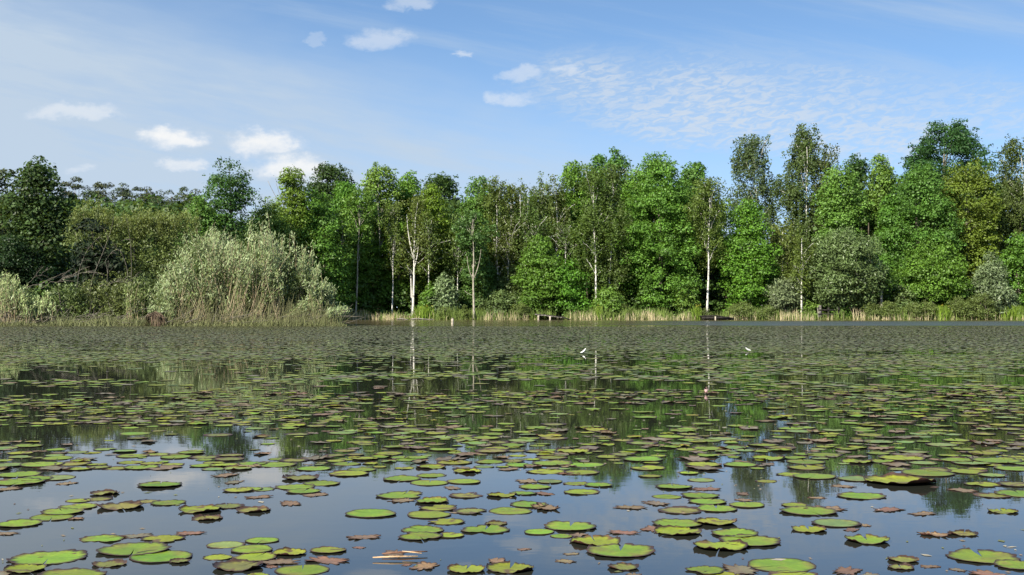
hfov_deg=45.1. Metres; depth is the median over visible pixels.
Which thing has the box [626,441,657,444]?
lily pad
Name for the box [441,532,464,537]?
lily pad
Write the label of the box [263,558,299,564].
withered leaf
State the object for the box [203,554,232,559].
lily pad
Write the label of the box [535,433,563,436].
lily pad
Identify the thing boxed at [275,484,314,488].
lily pad
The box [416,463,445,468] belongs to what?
lily pad
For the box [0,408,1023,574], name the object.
floating debris
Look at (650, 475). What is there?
lily pad
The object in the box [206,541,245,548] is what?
lily pad
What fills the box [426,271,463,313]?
silver shrub
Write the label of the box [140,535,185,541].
lily pad
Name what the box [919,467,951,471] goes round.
lily pad
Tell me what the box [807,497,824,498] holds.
withered leaf
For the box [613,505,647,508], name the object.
withered leaf
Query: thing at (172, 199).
pine tree
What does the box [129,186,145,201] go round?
pine tree
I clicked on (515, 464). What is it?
lily pad
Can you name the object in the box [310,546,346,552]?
lily pad
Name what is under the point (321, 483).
lily pad
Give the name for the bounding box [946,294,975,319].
round bush
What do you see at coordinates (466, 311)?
round bush
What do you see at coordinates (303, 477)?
lily pad
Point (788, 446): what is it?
lily pad
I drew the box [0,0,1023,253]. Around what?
sky
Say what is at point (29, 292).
scrub bush
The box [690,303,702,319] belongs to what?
iris clump
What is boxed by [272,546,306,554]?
lily pad
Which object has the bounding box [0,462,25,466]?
lily pad
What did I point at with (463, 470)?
lily pad
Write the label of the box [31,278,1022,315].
undergrowth
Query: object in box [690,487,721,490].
withered leaf
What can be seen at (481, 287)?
broadleaf tree
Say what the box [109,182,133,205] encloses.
pine tree
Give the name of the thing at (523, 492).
lily pad
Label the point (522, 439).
lily pad
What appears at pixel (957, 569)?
withered leaf
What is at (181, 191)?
pine tree
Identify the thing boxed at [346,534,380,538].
withered leaf
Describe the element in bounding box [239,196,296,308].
broadleaf tree
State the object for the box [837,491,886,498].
lily pad
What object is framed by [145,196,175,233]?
pine tree
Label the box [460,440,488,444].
lily pad
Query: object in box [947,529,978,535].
lily pad
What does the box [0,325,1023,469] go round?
lily pad mat
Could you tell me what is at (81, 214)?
thicket
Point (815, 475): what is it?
lily pad
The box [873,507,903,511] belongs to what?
withered leaf
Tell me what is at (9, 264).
broadleaf tree
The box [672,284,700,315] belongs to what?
leafy shrub
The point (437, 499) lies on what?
lily pad
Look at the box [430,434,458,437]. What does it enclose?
lily pad
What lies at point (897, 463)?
withered leaf
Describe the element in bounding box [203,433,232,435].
lily pad
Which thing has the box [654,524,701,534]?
lily pad
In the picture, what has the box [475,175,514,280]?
birch tree
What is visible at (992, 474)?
lily pad
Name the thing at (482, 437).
lily pad
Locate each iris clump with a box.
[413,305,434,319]
[592,305,603,319]
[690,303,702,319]
[932,305,952,319]
[997,305,1023,319]
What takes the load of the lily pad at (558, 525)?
on the pond water
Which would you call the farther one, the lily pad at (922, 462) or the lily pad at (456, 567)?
the lily pad at (922, 462)
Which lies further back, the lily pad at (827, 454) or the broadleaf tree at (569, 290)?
the broadleaf tree at (569, 290)
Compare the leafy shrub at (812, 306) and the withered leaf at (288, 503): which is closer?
the withered leaf at (288, 503)
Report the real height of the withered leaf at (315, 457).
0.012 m
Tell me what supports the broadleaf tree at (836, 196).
on the ground at (45, 322)
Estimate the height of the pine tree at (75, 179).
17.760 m
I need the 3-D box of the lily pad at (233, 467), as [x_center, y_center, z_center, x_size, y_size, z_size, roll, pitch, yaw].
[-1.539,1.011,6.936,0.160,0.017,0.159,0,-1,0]
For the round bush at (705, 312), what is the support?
on the ground at (45, 322)
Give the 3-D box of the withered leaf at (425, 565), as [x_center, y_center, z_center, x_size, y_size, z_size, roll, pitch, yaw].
[-0.305,0.971,4.301,0.084,0.008,0.134,0,-1,17]
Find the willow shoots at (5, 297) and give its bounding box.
[0,269,31,322]
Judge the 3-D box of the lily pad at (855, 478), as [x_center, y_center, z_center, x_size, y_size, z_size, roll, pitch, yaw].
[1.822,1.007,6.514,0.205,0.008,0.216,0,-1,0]
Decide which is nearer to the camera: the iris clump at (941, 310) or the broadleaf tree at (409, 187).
the iris clump at (941, 310)
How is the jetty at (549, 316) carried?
on the ground at (45, 322)
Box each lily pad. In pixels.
[0,446,17,449]
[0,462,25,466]
[0,471,42,476]
[0,478,45,484]
[0,518,42,526]
[3,563,46,572]
[6,549,87,564]
[13,444,43,446]
[19,461,64,466]
[21,475,53,480]
[29,514,73,520]
[37,567,107,574]
[40,507,83,514]
[41,456,73,459]
[46,475,75,479]
[54,461,91,465]
[58,503,96,508]
[61,466,94,469]
[65,498,90,502]
[70,458,90,461]
[79,534,124,541]
[84,496,112,500]
[86,465,110,468]
[90,489,119,494]
[92,559,126,567]
[96,541,171,555]
[97,500,143,509]
[102,466,132,469]
[116,454,149,457]
[117,460,145,463]
[119,432,149,434]
[123,464,159,468]
[129,550,192,561]
[137,481,181,486]
[137,499,159,502]
[140,461,163,464]
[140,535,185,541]
[145,452,170,455]
[150,499,185,504]
[160,455,191,458]
[169,558,189,562]
[177,451,202,453]
[178,504,221,512]
[188,455,219,458]
[191,514,222,520]
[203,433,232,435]
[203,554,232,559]
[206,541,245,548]
[210,463,239,465]
[212,558,262,571]
[213,420,239,422]
[214,456,244,460]
[214,503,244,508]
[217,453,243,455]
[223,464,251,469]
[223,487,252,491]
[231,544,272,552]
[232,552,276,560]
[236,487,262,490]
[236,505,270,512]
[237,461,266,464]
[245,537,278,542]
[247,572,268,574]
[250,487,274,490]
[253,462,297,466]
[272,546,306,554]
[274,564,329,574]
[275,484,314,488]
[279,458,309,461]
[280,423,306,426]
[282,474,319,479]
[286,488,320,492]
[295,466,330,470]
[303,480,339,485]
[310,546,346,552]
[327,431,356,433]
[328,470,369,475]
[331,461,360,465]
[345,509,396,516]
[346,440,372,443]
[347,467,375,470]
[351,456,377,458]
[374,451,402,454]
[376,490,422,498]
[383,445,408,447]
[383,475,421,480]
[395,428,422,430]
[398,531,442,539]
[401,525,443,532]
[407,510,450,517]
[410,480,447,484]
[415,496,448,502]
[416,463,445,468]
[417,473,445,476]
[419,504,456,510]
[427,518,464,524]
[429,447,457,449]
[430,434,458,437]
[437,459,471,463]
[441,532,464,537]
[446,479,480,483]
[447,434,476,436]
[447,563,484,572]
[448,492,482,497]
[453,467,481,472]
[453,507,486,513]
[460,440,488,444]
[461,524,509,532]
[473,435,500,438]
[474,459,503,463]
[475,448,508,451]
[485,446,508,448]
[485,520,506,524]
[486,492,516,496]
[486,560,533,573]
[489,507,532,514]
[506,463,534,466]
[507,438,537,441]
[509,491,535,494]
[510,500,548,506]
[518,483,550,488]
[524,529,554,534]
[525,468,564,473]
[532,459,571,464]
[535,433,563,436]
[536,455,567,458]
[537,479,561,482]
[541,437,566,439]
[544,520,596,529]
[550,534,572,537]
[556,447,589,452]
[563,481,587,484]
[564,469,599,474]
[564,489,599,493]
[568,462,604,466]
[569,535,620,545]
[583,427,609,430]
[585,482,611,486]
[585,543,655,556]
[607,562,638,570]
[610,452,634,455]
[623,456,663,460]
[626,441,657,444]
[630,465,664,469]
[638,474,661,476]
[652,494,681,498]
[652,518,701,526]
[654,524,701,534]
[655,483,692,488]
[657,435,684,437]
[657,506,701,513]
[669,428,696,431]
[679,471,698,473]
[680,492,719,497]
[685,461,721,466]
[685,565,724,573]
[687,478,714,481]
[688,498,726,503]
[692,446,724,449]
[693,539,747,549]
[694,439,721,441]
[695,517,736,524]
[696,504,736,511]
[703,571,741,574]
[707,436,737,439]
[711,527,758,536]
[718,444,746,448]
[719,533,780,545]
[723,461,757,466]
[729,502,764,506]
[747,558,815,572]
[748,443,778,445]
[751,454,784,459]
[755,480,776,482]
[764,445,795,448]
[768,570,817,574]
[775,472,799,475]
[777,426,803,429]
[779,506,838,514]
[781,502,806,506]
[786,429,812,432]
[786,459,824,463]
[787,464,825,469]
[791,525,826,532]
[793,473,835,478]
[805,452,842,456]
[811,518,861,526]
[837,475,876,480]
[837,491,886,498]
[841,457,872,462]
[844,534,889,543]
[855,433,882,435]
[863,439,893,442]
[863,471,936,483]
[870,458,896,462]
[878,454,925,459]
[887,555,918,562]
[887,563,913,569]
[900,450,929,452]
[901,469,954,475]
[908,461,937,463]
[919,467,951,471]
[920,431,947,434]
[925,442,958,445]
[939,457,973,461]
[943,438,968,441]
[945,547,1020,563]
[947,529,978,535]
[948,468,987,473]
[951,460,990,464]
[964,481,999,486]
[965,450,1002,454]
[969,456,1022,462]
[973,492,1010,497]
[978,473,1006,476]
[987,508,1018,513]
[993,466,1023,470]
[994,490,1023,496]
[994,559,1023,569]
[997,481,1023,486]
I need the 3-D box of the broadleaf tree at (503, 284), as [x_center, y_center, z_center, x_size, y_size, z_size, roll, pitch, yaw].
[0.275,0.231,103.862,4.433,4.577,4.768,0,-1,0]
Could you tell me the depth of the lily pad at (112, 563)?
4.36 m
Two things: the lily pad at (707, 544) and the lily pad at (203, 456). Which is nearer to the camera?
the lily pad at (707, 544)
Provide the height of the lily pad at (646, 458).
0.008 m
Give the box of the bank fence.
[817,305,839,318]
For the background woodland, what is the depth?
112.55 m
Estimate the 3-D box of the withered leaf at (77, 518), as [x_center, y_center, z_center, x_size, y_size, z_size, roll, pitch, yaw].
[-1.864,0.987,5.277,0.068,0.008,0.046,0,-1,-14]
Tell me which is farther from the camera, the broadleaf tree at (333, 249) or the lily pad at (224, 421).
the broadleaf tree at (333, 249)
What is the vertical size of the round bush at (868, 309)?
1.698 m
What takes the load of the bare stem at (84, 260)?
on the ground at (45, 322)
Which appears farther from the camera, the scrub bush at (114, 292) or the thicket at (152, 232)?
the thicket at (152, 232)
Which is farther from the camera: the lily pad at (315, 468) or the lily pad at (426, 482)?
the lily pad at (315, 468)
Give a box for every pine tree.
[0,168,32,244]
[55,181,75,203]
[64,176,90,271]
[79,190,95,203]
[91,181,114,206]
[97,182,116,205]
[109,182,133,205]
[114,191,139,215]
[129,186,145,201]
[139,186,161,204]
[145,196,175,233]
[153,190,170,203]
[163,189,182,207]
[165,186,190,203]
[180,193,195,204]
[186,188,206,200]
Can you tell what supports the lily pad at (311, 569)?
on the pond water
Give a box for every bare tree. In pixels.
[64,216,116,316]
[81,239,137,314]
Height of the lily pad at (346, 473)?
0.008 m
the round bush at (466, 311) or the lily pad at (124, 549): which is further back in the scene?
the round bush at (466, 311)
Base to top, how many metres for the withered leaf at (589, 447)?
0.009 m
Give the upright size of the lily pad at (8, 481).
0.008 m
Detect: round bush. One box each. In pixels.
[436,306,452,318]
[452,304,471,319]
[510,302,531,319]
[621,304,636,319]
[701,308,714,319]
[724,301,756,319]
[755,304,778,319]
[859,301,881,319]
[879,301,900,319]
[902,301,924,319]
[917,300,938,318]
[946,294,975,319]
[965,293,998,319]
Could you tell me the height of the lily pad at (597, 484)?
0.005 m
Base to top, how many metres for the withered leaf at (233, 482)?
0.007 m
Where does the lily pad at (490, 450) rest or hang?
on the pond water
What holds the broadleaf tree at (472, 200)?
on the ground at (45, 322)
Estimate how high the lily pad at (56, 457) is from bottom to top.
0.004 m
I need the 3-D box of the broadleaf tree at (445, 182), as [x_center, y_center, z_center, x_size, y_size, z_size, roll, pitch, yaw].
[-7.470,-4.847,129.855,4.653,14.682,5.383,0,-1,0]
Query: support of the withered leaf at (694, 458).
on the pond water
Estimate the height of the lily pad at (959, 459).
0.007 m
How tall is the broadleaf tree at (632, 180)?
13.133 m
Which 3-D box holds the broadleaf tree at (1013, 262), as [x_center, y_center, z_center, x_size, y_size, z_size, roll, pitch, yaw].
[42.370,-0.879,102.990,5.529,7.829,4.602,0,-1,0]
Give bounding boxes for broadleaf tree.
[0,155,84,297]
[0,232,59,312]
[174,193,224,270]
[201,156,265,255]
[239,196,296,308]
[268,164,324,282]
[286,187,359,318]
[303,161,355,228]
[326,180,368,312]
[328,208,357,302]
[340,187,380,315]
[350,235,395,314]
[360,161,401,312]
[373,221,425,313]
[391,170,422,312]
[403,182,456,308]
[420,171,462,211]
[438,208,467,300]
[448,175,502,309]
[450,208,499,318]
[455,240,499,314]
[489,263,534,311]
[510,234,572,315]
[551,256,592,314]
[556,160,596,287]
[585,153,610,289]
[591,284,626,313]
[600,146,633,291]
[613,167,658,295]
[614,151,703,314]
[675,161,726,296]
[704,194,735,298]
[712,198,784,313]
[810,159,875,294]
[846,153,869,311]
[856,265,897,306]
[863,153,898,293]
[872,185,918,299]
[877,161,966,306]
[888,236,977,309]
[898,118,1004,242]
[926,157,1006,309]
[992,230,1023,314]
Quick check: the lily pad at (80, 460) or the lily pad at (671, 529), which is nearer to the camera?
the lily pad at (671, 529)
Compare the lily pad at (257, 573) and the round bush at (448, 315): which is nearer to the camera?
the lily pad at (257, 573)
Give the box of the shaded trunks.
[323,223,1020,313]
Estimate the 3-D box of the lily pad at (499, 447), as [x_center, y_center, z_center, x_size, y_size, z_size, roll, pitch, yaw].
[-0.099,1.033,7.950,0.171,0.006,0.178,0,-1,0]
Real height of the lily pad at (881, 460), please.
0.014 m
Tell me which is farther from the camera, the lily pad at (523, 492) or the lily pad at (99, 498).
the lily pad at (523, 492)
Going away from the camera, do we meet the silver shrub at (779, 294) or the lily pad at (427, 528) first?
the lily pad at (427, 528)
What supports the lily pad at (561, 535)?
on the pond water
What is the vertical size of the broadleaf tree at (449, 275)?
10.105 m
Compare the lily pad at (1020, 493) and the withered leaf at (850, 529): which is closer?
the withered leaf at (850, 529)
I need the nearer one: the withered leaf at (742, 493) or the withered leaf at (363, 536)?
the withered leaf at (363, 536)
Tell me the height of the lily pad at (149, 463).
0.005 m
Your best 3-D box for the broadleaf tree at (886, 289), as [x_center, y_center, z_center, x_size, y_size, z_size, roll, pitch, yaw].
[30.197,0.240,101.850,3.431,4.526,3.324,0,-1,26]
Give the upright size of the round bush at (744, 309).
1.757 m
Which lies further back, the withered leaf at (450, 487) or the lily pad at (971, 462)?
the lily pad at (971, 462)
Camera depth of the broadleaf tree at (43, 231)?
84.90 m
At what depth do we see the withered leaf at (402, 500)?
5.78 m
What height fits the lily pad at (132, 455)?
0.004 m
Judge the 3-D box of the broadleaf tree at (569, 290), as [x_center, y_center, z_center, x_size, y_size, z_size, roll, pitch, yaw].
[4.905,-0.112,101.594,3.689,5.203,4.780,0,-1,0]
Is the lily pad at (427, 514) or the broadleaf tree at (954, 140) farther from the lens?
the broadleaf tree at (954, 140)
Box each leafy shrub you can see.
[416,282,437,311]
[475,289,521,315]
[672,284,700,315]
[793,299,825,319]
[829,303,852,317]
[889,285,919,315]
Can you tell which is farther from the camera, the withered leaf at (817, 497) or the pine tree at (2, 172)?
the pine tree at (2, 172)
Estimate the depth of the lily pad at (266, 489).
6.14 m
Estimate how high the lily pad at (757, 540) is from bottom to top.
0.008 m
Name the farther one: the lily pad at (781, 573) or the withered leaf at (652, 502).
the withered leaf at (652, 502)
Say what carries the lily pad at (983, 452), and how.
on the pond water
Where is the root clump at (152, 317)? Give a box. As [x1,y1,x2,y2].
[143,311,166,325]
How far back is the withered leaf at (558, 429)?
9.13 m
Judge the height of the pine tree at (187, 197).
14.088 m
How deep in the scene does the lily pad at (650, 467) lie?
6.98 m
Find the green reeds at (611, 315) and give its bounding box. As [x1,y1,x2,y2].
[347,305,1023,319]
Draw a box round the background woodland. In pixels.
[0,174,1023,310]
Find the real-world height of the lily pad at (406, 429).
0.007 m
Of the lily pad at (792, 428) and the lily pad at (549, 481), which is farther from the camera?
the lily pad at (792, 428)
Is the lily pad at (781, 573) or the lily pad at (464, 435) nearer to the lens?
the lily pad at (781, 573)
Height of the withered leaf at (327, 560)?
0.010 m
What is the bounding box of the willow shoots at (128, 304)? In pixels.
[121,279,148,321]
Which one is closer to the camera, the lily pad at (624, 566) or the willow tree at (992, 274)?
the lily pad at (624, 566)
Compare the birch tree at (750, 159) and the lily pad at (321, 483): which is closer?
the lily pad at (321, 483)
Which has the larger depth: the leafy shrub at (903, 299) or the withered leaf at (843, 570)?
the leafy shrub at (903, 299)
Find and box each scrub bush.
[2,285,45,319]
[29,279,101,320]
[60,274,122,320]
[92,273,151,319]
[130,269,166,318]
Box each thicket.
[61,198,121,293]
[85,210,154,294]
[114,205,180,294]
[148,204,203,297]
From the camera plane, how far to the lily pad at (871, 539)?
4.79 m
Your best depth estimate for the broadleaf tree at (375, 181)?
106.48 m
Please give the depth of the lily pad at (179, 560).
4.39 m
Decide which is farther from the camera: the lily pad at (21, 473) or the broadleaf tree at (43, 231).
the broadleaf tree at (43, 231)
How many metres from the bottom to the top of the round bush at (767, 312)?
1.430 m
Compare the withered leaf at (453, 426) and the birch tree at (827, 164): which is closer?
the withered leaf at (453, 426)
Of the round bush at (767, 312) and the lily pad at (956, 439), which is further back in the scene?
the round bush at (767, 312)
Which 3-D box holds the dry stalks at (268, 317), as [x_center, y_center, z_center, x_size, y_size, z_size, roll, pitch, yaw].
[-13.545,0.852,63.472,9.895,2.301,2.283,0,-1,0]
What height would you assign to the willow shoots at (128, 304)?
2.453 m
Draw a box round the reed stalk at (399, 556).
[373,551,427,557]
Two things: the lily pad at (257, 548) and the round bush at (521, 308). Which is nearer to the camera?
the lily pad at (257, 548)
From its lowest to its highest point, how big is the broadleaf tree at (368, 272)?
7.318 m
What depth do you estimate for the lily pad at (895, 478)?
6.49 m
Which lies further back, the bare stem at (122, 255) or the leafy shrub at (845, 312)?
the leafy shrub at (845, 312)
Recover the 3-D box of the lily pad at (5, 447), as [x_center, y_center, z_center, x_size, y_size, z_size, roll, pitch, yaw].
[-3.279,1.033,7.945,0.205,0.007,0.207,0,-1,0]
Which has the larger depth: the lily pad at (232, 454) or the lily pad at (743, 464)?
the lily pad at (232, 454)
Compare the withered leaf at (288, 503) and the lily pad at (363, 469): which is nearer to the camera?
the withered leaf at (288, 503)
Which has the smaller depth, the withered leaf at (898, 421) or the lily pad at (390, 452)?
the lily pad at (390, 452)
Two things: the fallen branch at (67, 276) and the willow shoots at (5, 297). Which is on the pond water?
the willow shoots at (5, 297)
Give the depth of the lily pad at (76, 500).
5.78 m
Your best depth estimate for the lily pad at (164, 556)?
4.47 m
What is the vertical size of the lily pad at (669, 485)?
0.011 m
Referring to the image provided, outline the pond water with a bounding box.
[0,320,1023,574]
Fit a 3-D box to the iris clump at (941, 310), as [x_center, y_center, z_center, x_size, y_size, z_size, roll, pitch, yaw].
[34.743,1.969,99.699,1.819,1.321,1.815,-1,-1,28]
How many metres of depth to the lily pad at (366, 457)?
7.42 m
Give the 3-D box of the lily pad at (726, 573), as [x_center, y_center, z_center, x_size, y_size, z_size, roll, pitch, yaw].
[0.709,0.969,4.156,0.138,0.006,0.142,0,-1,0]
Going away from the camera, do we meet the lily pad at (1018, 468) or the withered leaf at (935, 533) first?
the withered leaf at (935, 533)
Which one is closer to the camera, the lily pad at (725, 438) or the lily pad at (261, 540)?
the lily pad at (261, 540)
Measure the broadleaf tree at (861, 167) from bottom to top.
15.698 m
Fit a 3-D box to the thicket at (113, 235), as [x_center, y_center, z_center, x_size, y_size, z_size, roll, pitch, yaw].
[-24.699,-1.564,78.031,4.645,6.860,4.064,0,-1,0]
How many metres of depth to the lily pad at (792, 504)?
5.65 m
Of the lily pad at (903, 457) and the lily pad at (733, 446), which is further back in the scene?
the lily pad at (733, 446)
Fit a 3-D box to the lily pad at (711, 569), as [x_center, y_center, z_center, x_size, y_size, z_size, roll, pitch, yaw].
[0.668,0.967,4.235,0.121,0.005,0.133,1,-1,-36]
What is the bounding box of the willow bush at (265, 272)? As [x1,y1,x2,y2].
[146,210,352,325]
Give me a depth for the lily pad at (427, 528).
5.03 m
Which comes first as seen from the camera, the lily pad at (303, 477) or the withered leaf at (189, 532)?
the withered leaf at (189, 532)
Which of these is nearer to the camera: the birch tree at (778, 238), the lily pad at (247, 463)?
the lily pad at (247, 463)
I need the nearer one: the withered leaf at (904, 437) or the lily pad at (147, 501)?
the lily pad at (147, 501)
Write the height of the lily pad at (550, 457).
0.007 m
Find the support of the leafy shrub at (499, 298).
on the ground at (45, 322)
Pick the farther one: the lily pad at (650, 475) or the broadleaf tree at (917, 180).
the broadleaf tree at (917, 180)
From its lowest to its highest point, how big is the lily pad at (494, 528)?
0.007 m
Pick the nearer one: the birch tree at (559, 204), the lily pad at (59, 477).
the lily pad at (59, 477)
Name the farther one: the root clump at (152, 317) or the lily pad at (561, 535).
the root clump at (152, 317)
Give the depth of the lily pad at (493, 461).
7.26 m
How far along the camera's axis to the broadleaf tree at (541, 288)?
101.13 m
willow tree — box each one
[795,226,895,311]
[962,249,1022,314]
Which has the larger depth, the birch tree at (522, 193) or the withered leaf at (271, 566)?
the birch tree at (522, 193)
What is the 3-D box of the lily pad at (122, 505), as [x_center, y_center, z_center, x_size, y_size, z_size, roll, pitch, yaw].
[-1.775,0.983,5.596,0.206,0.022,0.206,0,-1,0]
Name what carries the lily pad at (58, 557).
on the pond water
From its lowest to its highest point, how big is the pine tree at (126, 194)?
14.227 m
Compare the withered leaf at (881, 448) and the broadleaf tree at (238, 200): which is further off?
the broadleaf tree at (238, 200)
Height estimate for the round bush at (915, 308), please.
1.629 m
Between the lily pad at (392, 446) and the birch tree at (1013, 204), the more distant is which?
the birch tree at (1013, 204)
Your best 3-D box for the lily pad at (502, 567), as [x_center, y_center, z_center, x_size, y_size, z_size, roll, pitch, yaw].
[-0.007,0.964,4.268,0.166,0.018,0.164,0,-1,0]
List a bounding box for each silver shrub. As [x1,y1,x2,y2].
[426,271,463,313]
[761,276,807,315]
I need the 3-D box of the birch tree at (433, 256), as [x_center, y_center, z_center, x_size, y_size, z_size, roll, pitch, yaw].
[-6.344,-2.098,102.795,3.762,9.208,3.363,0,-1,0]
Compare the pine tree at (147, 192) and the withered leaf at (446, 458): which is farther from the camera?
the pine tree at (147, 192)
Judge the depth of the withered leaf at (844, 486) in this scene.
6.24 m
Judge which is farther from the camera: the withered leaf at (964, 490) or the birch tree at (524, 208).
the birch tree at (524, 208)
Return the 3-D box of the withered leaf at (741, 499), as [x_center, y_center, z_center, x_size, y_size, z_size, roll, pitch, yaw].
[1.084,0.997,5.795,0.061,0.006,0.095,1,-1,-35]
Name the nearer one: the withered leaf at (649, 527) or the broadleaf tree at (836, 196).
the withered leaf at (649, 527)
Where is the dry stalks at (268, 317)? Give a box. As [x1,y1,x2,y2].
[151,281,346,325]
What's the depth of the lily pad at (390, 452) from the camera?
7.64 m
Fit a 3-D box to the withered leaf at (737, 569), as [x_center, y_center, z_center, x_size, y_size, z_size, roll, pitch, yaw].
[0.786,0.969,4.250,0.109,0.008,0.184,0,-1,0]
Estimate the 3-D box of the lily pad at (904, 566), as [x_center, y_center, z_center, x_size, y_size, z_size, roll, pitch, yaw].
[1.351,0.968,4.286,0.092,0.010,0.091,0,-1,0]
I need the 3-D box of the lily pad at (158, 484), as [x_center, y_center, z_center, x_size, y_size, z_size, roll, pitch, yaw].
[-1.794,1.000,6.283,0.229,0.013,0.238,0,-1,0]
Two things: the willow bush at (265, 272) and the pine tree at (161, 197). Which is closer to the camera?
the willow bush at (265, 272)
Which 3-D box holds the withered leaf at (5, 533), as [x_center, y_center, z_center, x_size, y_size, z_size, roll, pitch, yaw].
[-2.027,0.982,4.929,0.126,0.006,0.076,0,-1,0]
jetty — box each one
[535,313,569,319]
[700,315,733,319]
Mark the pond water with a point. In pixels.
(308, 524)
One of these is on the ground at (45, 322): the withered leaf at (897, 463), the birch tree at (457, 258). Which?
the birch tree at (457, 258)
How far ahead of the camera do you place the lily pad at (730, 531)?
4.94 m
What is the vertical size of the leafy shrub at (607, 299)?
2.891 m
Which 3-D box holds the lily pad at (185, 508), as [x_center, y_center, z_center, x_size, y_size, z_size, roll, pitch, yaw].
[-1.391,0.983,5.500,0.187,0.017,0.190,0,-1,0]
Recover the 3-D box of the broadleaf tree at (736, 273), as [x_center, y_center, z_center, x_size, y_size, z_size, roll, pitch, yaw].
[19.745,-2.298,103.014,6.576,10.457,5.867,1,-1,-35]
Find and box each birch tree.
[379,199,412,315]
[389,191,446,312]
[393,238,435,315]
[412,207,457,305]
[439,212,475,312]
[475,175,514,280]
[485,210,527,289]
[494,184,524,277]
[501,177,540,269]
[501,189,549,274]
[513,206,559,273]
[518,171,567,301]
[537,174,577,310]
[548,221,580,262]
[566,161,621,297]
[588,163,636,294]
[679,176,730,309]
[715,133,785,281]
[759,216,806,310]
[765,123,834,287]
[779,223,820,314]
[808,143,840,269]
[978,133,1023,278]
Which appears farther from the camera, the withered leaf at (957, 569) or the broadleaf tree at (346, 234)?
the broadleaf tree at (346, 234)
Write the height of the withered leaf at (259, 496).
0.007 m
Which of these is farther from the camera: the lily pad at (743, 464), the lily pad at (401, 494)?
the lily pad at (743, 464)
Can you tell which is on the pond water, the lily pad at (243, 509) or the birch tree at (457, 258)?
the lily pad at (243, 509)
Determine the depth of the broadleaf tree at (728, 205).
111.64 m
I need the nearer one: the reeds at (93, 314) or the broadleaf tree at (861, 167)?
the reeds at (93, 314)
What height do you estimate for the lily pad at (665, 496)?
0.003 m
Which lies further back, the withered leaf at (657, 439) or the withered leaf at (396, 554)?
the withered leaf at (657, 439)
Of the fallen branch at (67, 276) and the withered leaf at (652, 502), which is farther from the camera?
the fallen branch at (67, 276)
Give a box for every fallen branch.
[20,266,98,289]
[26,266,49,287]
[40,269,97,288]
[100,273,137,286]
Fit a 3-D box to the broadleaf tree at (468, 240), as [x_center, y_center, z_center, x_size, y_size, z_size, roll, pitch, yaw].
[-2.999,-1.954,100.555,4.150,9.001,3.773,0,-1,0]
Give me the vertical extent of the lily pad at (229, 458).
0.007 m
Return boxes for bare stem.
[76,236,99,312]
[89,216,113,315]
[102,242,127,274]
[126,218,133,276]
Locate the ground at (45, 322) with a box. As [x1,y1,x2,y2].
[0,309,1000,325]
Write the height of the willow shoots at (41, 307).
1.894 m
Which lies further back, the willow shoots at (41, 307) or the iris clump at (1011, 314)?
the iris clump at (1011, 314)
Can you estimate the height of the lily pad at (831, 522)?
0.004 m
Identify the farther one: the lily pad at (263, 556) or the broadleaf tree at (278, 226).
the broadleaf tree at (278, 226)
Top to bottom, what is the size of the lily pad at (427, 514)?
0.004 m
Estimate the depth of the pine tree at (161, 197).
165.30 m
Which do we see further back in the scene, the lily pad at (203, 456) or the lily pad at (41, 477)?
the lily pad at (203, 456)
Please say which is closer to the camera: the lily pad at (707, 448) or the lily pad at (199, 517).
the lily pad at (199, 517)
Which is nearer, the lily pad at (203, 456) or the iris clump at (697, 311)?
the lily pad at (203, 456)
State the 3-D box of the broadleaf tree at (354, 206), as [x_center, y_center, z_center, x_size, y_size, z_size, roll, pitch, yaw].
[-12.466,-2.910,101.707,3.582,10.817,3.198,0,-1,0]
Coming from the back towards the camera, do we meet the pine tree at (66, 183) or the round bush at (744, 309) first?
the pine tree at (66, 183)
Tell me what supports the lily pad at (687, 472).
on the pond water
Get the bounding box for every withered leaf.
[0,486,22,490]
[0,532,18,534]
[0,571,13,574]
[31,465,72,469]
[57,481,78,484]
[68,517,83,519]
[81,420,112,422]
[120,533,153,538]
[145,465,181,469]
[175,531,204,534]
[210,473,239,476]
[224,480,244,483]
[244,495,273,498]
[262,565,277,568]
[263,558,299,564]
[280,500,300,505]
[302,455,335,459]
[302,492,328,496]
[304,556,349,564]
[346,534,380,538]
[383,549,403,555]
[392,497,414,502]
[398,445,427,448]
[409,561,439,569]
[422,427,447,429]
[435,456,467,460]
[436,425,463,427]
[443,486,460,489]
[488,557,504,562]
[516,478,537,482]
[530,502,559,509]
[533,491,554,494]
[547,428,568,431]
[555,559,576,562]
[564,552,577,554]
[569,532,587,536]
[579,445,598,449]
[609,530,640,534]
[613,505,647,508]
[640,525,654,531]
[641,500,669,504]
[642,437,671,440]
[676,455,715,460]
[686,465,722,469]
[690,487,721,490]
[722,563,758,573]
[734,498,753,501]
[736,492,748,494]
[739,426,757,429]
[803,438,836,441]
[805,505,843,510]
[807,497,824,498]
[832,484,855,487]
[834,566,862,574]
[846,528,859,531]
[862,572,878,574]
[867,446,895,449]
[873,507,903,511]
[882,461,911,466]
[883,421,916,422]
[890,453,922,455]
[894,436,918,438]
[907,511,935,515]
[917,531,951,536]
[920,564,940,567]
[947,487,978,492]
[949,568,967,571]
[967,569,1005,574]
[969,439,1000,444]
[1005,441,1023,445]
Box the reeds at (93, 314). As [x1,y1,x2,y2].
[0,301,363,324]
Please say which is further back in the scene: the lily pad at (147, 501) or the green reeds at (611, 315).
the green reeds at (611, 315)
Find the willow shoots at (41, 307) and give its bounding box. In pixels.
[19,290,55,323]
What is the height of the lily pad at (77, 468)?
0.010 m
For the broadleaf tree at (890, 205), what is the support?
on the ground at (45, 322)

